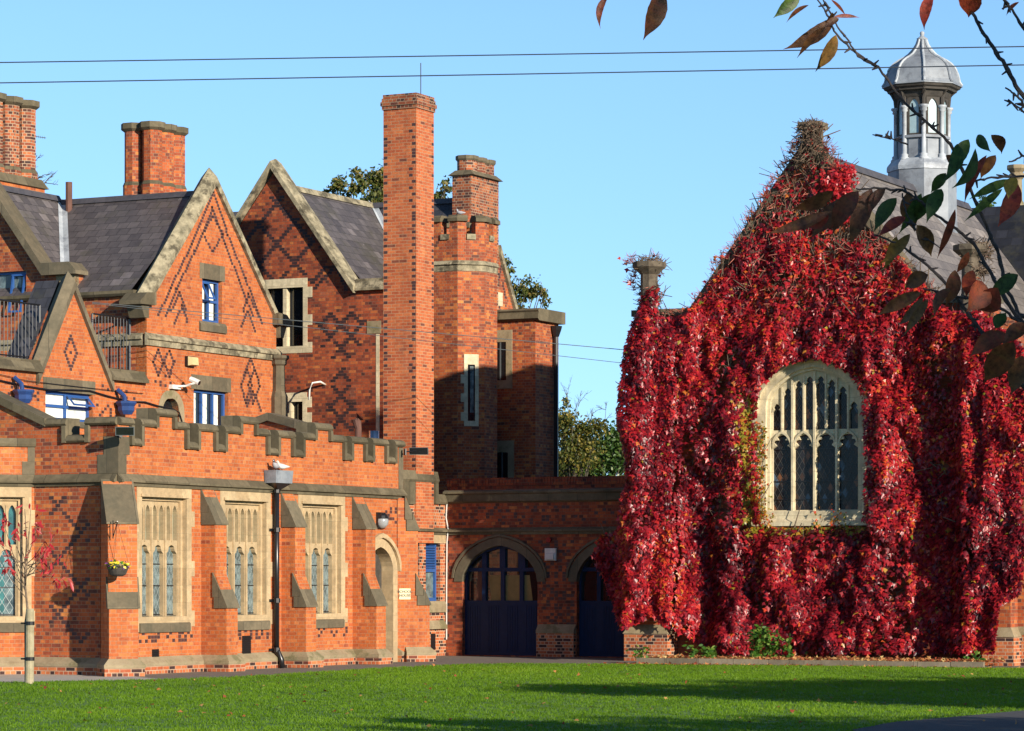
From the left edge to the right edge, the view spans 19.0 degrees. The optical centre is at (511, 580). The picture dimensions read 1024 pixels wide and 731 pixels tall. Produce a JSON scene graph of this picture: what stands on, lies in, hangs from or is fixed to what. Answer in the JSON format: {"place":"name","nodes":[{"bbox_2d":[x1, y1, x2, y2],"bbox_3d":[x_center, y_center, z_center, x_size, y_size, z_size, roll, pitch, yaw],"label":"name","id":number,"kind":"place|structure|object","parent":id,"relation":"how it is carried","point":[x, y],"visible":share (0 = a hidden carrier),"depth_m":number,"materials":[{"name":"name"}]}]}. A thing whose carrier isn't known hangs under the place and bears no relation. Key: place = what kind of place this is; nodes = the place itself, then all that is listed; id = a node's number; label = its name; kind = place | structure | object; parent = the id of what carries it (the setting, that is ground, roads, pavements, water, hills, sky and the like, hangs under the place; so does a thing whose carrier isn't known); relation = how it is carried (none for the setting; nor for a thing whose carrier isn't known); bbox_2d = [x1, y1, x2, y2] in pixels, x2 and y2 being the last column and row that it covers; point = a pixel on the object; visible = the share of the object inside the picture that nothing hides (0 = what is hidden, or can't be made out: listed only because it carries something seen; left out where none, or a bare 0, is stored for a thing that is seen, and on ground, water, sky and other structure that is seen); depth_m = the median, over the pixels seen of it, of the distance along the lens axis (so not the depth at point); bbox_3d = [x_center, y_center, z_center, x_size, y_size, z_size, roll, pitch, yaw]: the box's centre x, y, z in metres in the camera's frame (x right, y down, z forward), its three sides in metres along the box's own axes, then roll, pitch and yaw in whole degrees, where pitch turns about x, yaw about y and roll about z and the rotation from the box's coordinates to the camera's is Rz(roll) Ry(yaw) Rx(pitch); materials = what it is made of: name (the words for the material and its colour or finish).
{"place":"outdoors","nodes":[
{"label":"outdoors","id":0,"kind":"place"},
{"bbox_2d":[36,154,57,184],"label":"bare tree","id":1,"kind":"object","parent":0,"point":[46,174],"visible":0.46,"depth_m":95.00,"materials":[{"name":"brown plant"}]},
{"bbox_2d":[0,674,155,681],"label":"paving","id":2,"kind":"structure","parent":0,"point":[21,677],"depth_m":63.32,"materials":[{"name":"concrete"}]},
{"bbox_2d":[0,662,1023,730],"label":"lawn","id":3,"kind":"structure","parent":0,"point":[79,725],"depth_m":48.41,"materials":[{"name":"green plant"}]},
{"bbox_2d":[21,609,34,683],"bbox_3d":[-9.260,1.318,58.636,0.254,1.566,0.185,0,0,26],"label":"tree stake","id":4,"kind":"object","parent":3,"relation":"on","point":[29,623],"visible":0.96,"depth_m":58.55,"materials":[{"name":"beige wood"}]},
{"bbox_2d":[0,504,73,676],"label":"sapling","id":5,"kind":"object","parent":3,"relation":"on","point":[45,555],"visible":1,"depth_m":58.56,"materials":[{"name":"red plant"}]},
{"bbox_2d":[5,663,1022,726],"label":"fallen leaves","id":6,"kind":"object","parent":3,"relation":"on","point":[818,699],"visible":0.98,"depth_m":51.56,"materials":[{"name":"brown plant"}]},
{"bbox_2d":[0,64,1023,82],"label":"overhead cable","id":7,"kind":"object","parent":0,"point":[511,74],"visible":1,"depth_m":60.49,"materials":[{"name":"rubber"}]},
{"bbox_2d":[0,46,1023,62],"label":"overhead cable","id":8,"kind":"object","parent":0,"point":[500,54],"visible":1,"depth_m":59.99,"materials":[{"name":"metal"}]},
{"bbox_2d":[0,0,1023,475],"label":"sky","id":9,"kind":"structure","parent":0,"point":[594,169],"materials":[{"name":"blue"}]},
{"bbox_2d":[137,656,1023,678],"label":"path","id":10,"kind":"structure","parent":0,"point":[446,660],"depth_m":74.27,"materials":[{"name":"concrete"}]},
{"bbox_2d":[0,92,292,434],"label":"gabled house","id":11,"kind":"structure","parent":10,"relation":"on","point":[157,234],"depth_m":81.30,"materials":[{"name":"orange brick"}]},
{"bbox_2d":[0,271,25,312],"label":"window","id":12,"kind":"structure","parent":11,"relation":"in","point":[11,280],"depth_m":81.16,"materials":[{"name":"blue paint"}]},
{"bbox_2d":[0,299,40,358],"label":"balcony railing","id":13,"kind":"object","parent":11,"relation":"on","point":[39,318],"visible":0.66,"depth_m":74.96,"materials":[{"name":"black metal"}]},
{"bbox_2d":[43,377,94,427],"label":"window","id":14,"kind":"structure","parent":11,"relation":"in","point":[59,404],"depth_m":76.24,"materials":[{"name":"white glass"}]},
{"bbox_2d":[0,374,143,393],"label":"wall cable","id":15,"kind":"object","parent":11,"relation":"attached to","point":[70,385],"depth_m":76.03,"materials":[{"name":"black rubber"}]},
{"bbox_2d":[0,380,182,421],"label":"wall cable","id":16,"kind":"object","parent":11,"relation":"attached to","point":[94,392],"depth_m":76.64,"materials":[{"name":"black rubber"}]},
{"bbox_2d":[91,313,130,369],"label":"balcony railing","id":17,"kind":"object","parent":11,"relation":"on","point":[111,316],"visible":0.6,"depth_m":78.88,"materials":[{"name":"black metal"}]},
{"bbox_2d":[169,376,200,389],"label":"cctv camera","id":18,"kind":"object","parent":11,"relation":"attached to","point":[192,380],"visible":1,"depth_m":80.31,"materials":[{"name":"white paint"}]},
{"bbox_2d":[185,356,198,366],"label":"security lamp","id":19,"kind":"object","parent":11,"relation":"attached to","point":[191,361],"visible":1,"depth_m":80.77,"materials":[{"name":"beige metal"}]},
{"bbox_2d":[191,374,230,424],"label":"window","id":20,"kind":"structure","parent":11,"relation":"in","point":[209,406],"depth_m":82.10,"materials":[{"name":"blue paint"}]},
{"bbox_2d":[199,262,226,333],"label":"window","id":21,"kind":"structure","parent":11,"relation":"in","point":[209,288],"depth_m":82.02,"materials":[{"name":"blue paint"}]},
{"bbox_2d":[0,391,435,676],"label":"school hall","id":22,"kind":"structure","parent":10,"relation":"on","point":[189,507],"depth_m":67.47,"materials":[{"name":"orange brick"}]},
{"bbox_2d":[0,487,34,631],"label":"window","id":23,"kind":"structure","parent":22,"relation":"in","point":[12,602],"depth_m":65.77,"materials":[{"name":"stone"}]},
{"bbox_2d":[105,520,130,575],"bbox_3d":[-8.209,-0.678,63.758,0.586,1.170,0.570,0,0,32],"label":"hanging basket","id":24,"kind":"object","parent":22,"relation":"hanging from","point":[117,568],"visible":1,"depth_m":63.63,"materials":[{"name":"black metal"}]},
{"bbox_2d":[115,427,134,436],"bbox_3d":[-8.142,-3.135,64.500,0.400,0.200,0.692,0,0,-6],"label":"floodlight","id":25,"kind":"object","parent":22,"relation":"attached to","point":[124,431],"visible":1,"depth_m":64.19,"materials":[{"name":"black metal"}]},
{"bbox_2d":[137,486,194,632],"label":"window","id":26,"kind":"structure","parent":22,"relation":"in","point":[165,565],"depth_m":66.65,"materials":[{"name":"stone"}]},
{"bbox_2d":[220,490,273,629],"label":"window","id":27,"kind":"structure","parent":22,"relation":"in","point":[250,568],"depth_m":69.81,"materials":[{"name":"stone"}]},
{"bbox_2d":[264,470,292,667],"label":"drainpipe","id":28,"kind":"object","parent":22,"relation":"attached to","point":[277,480],"visible":1,"depth_m":70.24,"materials":[{"name":"black metal"}]},
{"bbox_2d":[272,459,279,469],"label":"pigeon","id":29,"kind":"object","parent":28,"relation":"on","point":[275,465],"visible":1,"depth_m":70.00,"materials":[{"name":"white ceramic"}]},
{"bbox_2d":[276,460,289,469],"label":"pigeon","id":30,"kind":"object","parent":28,"relation":"on","point":[282,466],"visible":1,"depth_m":70.32,"materials":[{"name":"white ceramic"}]},
{"bbox_2d":[256,413,304,431],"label":"gable","id":31,"kind":"structure","parent":22,"relation":"on","point":[272,421],"depth_m":77.84,"materials":[{"name":"grey stone"}]},
{"bbox_2d":[298,494,347,627],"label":"window","id":32,"kind":"structure","parent":22,"relation":"in","point":[326,569],"depth_m":72.88,"materials":[{"name":"stone"}]},
{"bbox_2d":[351,413,362,436],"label":"vent cowl","id":33,"kind":"object","parent":22,"relation":"on","point":[356,421],"visible":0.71,"depth_m":78.92,"materials":[{"name":"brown ceramic"}]},
{"bbox_2d":[369,431,378,437],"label":"window","id":34,"kind":"structure","parent":22,"relation":"on","point":[373,434],"depth_m":77.89,"materials":[{"name":"blue glass"}]},
{"bbox_2d":[376,512,388,528],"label":"bulkhead lamp","id":35,"kind":"object","parent":22,"relation":"attached to","point":[382,521],"visible":0.99,"depth_m":74.64,"materials":[{"name":"white glass"}]},
{"bbox_2d":[375,533,401,661],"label":"doorway","id":36,"kind":"structure","parent":22,"relation":"in","point":[388,563],"depth_m":75.41,"materials":[{"name":"stone"}]},
{"bbox_2d":[398,589,411,598],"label":"wall plaque","id":37,"kind":"object","parent":22,"relation":"attached to","point":[404,593],"depth_m":75.59,"materials":[{"name":"white metal"}]},
{"bbox_2d":[404,447,428,454],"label":"floodlight","id":38,"kind":"object","parent":22,"relation":"attached to","point":[418,451],"visible":1,"depth_m":75.72,"materials":[{"name":"black metal"}]},
{"bbox_2d":[403,470,629,657],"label":"archway block","id":39,"kind":"structure","parent":10,"relation":"on","point":[511,591],"depth_m":81.12,"materials":[{"name":"red brick"}]},
{"bbox_2d":[380,63,436,542],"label":"tall chimney","id":40,"kind":"object","parent":39,"relation":"on","point":[408,254],"visible":0.98,"depth_m":80.67,"materials":[{"name":"brick"}]},
{"bbox_2d":[426,543,435,600],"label":"louvred window","id":41,"kind":"structure","parent":39,"relation":"in","point":[430,547],"depth_m":81.56,"materials":[{"name":"blue paint"}]},
{"bbox_2d":[446,504,448,638],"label":"wall conduit","id":42,"kind":"object","parent":39,"relation":"attached to","point":[446,565],"depth_m":81.92,"materials":[{"name":"white paint"}]},
{"bbox_2d":[465,546,536,655],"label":"door","id":43,"kind":"structure","parent":39,"relation":"in","point":[501,584],"depth_m":81.44,"materials":[{"name":"blue paint"}]},
{"bbox_2d":[545,548,556,559],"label":"security lamp","id":44,"kind":"object","parent":39,"relation":"attached to","point":[550,553],"visible":1,"depth_m":80.48,"materials":[{"name":"grey metal"}]},
{"bbox_2d":[579,545,624,656],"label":"door","id":45,"kind":"structure","parent":39,"relation":"in","point":[599,635],"depth_m":80.16,"materials":[{"name":"blue paint"}]},
{"bbox_2d":[636,658,984,667],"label":"kerb","id":46,"kind":"structure","parent":10,"relation":"on","point":[804,662],"depth_m":71.87,"materials":[{"name":"stone"}]},
{"bbox_2d":[603,661,1023,668],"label":"fallen leaves","id":47,"kind":"object","parent":10,"relation":"on","point":[760,664],"visible":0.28,"depth_m":72.42,"materials":[{"name":"brown plant"}]},
{"bbox_2d":[623,31,1023,665],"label":"chapel","id":48,"kind":"structure","parent":10,"relation":"on","point":[809,415],"depth_m":75.66,"materials":[{"name":"red brick"}]},
{"bbox_2d":[92,302,622,349],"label":"overhead cable","id":49,"kind":"object","parent":48,"relation":"attached to","point":[358,326],"visible":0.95,"depth_m":76.99,"materials":[{"name":"black rubber"}]},
{"bbox_2d":[92,303,673,368],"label":"overhead cable","id":50,"kind":"object","parent":48,"relation":"attached to","point":[359,333],"visible":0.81,"depth_m":76.69,"materials":[{"name":"black rubber"}]},
{"bbox_2d":[590,114,1023,656],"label":"virginia creeper","id":51,"kind":"object","parent":48,"relation":"attached to","point":[996,570],"visible":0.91,"depth_m":74.67,"materials":[{"name":"red plant"}]},
{"bbox_2d":[751,356,873,525],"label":"window","id":52,"kind":"structure","parent":48,"relation":"in","point":[813,399],"depth_m":75.28,"materials":[{"name":"beige stone"}]},
{"bbox_2d":[971,164,1023,280],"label":"slate roofed range","id":53,"kind":"structure","parent":10,"relation":"on","point":[1008,235],"depth_m":87.30,"materials":[{"name":"red brick"}]},
{"bbox_2d":[981,496,1023,665],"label":"side range","id":54,"kind":"structure","parent":10,"relation":"on","point":[1021,613],"depth_m":72.42,"materials":[{"name":"red brick"}]},
{"bbox_2d":[852,710,1023,730],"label":"drive","id":55,"kind":"structure","parent":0,"point":[1003,721],"depth_m":41.69,"materials":[{"name":"asphalt"}]},
{"bbox_2d":[978,195,996,206],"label":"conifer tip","id":56,"kind":"object","parent":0,"point":[983,197],"visible":0.12,"depth_m":103.98,"materials":[{"name":"green plant"}]},
{"label":"ground","id":57,"kind":"structure","parent":0,"visible":0},
{"bbox_2d":[323,164,451,202],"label":"birch tree","id":58,"kind":"object","parent":57,"relation":"on","point":[374,179],"visible":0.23,"depth_m":111.74,"materials":[{"name":"green plant"}]},
{"bbox_2d":[233,155,564,568],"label":"diapered range","id":59,"kind":"structure","parent":57,"relation":"on","point":[317,255],"depth_m":88.75,"materials":[{"name":"red brick"}]},
{"bbox_2d":[264,278,311,353],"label":"window","id":60,"kind":"structure","parent":59,"relation":"in","point":[289,300],"depth_m":87.69,"materials":[{"name":"beige stone"}]},
{"bbox_2d":[286,392,311,421],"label":"window","id":61,"kind":"structure","parent":59,"relation":"in","point":[298,403],"depth_m":87.48,"materials":[{"name":"beige stone"}]},
{"bbox_2d":[308,381,325,399],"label":"swan neck pipe","id":62,"kind":"object","parent":59,"relation":"attached to","point":[321,382],"visible":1,"depth_m":86.74,"materials":[{"name":"white metal"}]},
{"bbox_2d":[504,254,552,308],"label":"birch tree","id":63,"kind":"object","parent":57,"relation":"on","point":[524,292],"visible":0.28,"depth_m":105.90,"materials":[{"name":"green plant"}]},
{"bbox_2d":[558,397,612,476],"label":"autumn shrub","id":64,"kind":"object","parent":57,"relation":"on","point":[577,452],"visible":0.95,"depth_m":123.72,"materials":[{"name":"green plant"}]},
{"bbox_2d":[560,377,611,419],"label":"bare shrub","id":65,"kind":"object","parent":57,"relation":"on","point":[578,403],"visible":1,"depth_m":124.48,"materials":[{"name":"brown plant"}]},
{"bbox_2d":[558,418,626,476],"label":"evergreen shrub","id":66,"kind":"object","parent":57,"relation":"on","point":[615,457],"visible":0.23,"depth_m":125.25,"materials":[{"name":"green plant"}]},
{"bbox_2d":[596,0,1023,394],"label":"cherry tree","id":67,"kind":"object","parent":57,"relation":"on","point":[1000,360],"visible":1,"depth_m":9.00,"materials":[{"name":"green plant"}]},
{"label":"flower bed","id":68,"kind":"structure","parent":0,"visible":0},
{"bbox_2d":[625,644,649,659],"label":"leafy weed","id":69,"kind":"object","parent":68,"relation":"on","point":[637,651],"visible":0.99,"depth_m":74.50,"materials":[{"name":"green plant"}]},
{"bbox_2d":[682,641,716,657],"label":"leafy weed","id":70,"kind":"object","parent":68,"relation":"on","point":[711,651],"visible":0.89,"depth_m":73.70,"materials":[{"name":"green plant"}]},
{"bbox_2d":[744,623,794,658],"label":"leafy weed","id":71,"kind":"object","parent":68,"relation":"on","point":[758,652],"visible":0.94,"depth_m":73.67,"materials":[{"name":"green plant"}]},
{"bbox_2d":[644,653,1005,663],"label":"leaf litter","id":72,"kind":"object","parent":68,"relation":"on","point":[897,658],"visible":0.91,"depth_m":72.46,"materials":[{"name":"plant"}]},
{"bbox_2d":[964,650,985,661],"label":"leafy weed","id":73,"kind":"object","parent":68,"relation":"on","point":[973,655],"visible":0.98,"depth_m":70.61,"materials":[{"name":"green plant"}]}
]}

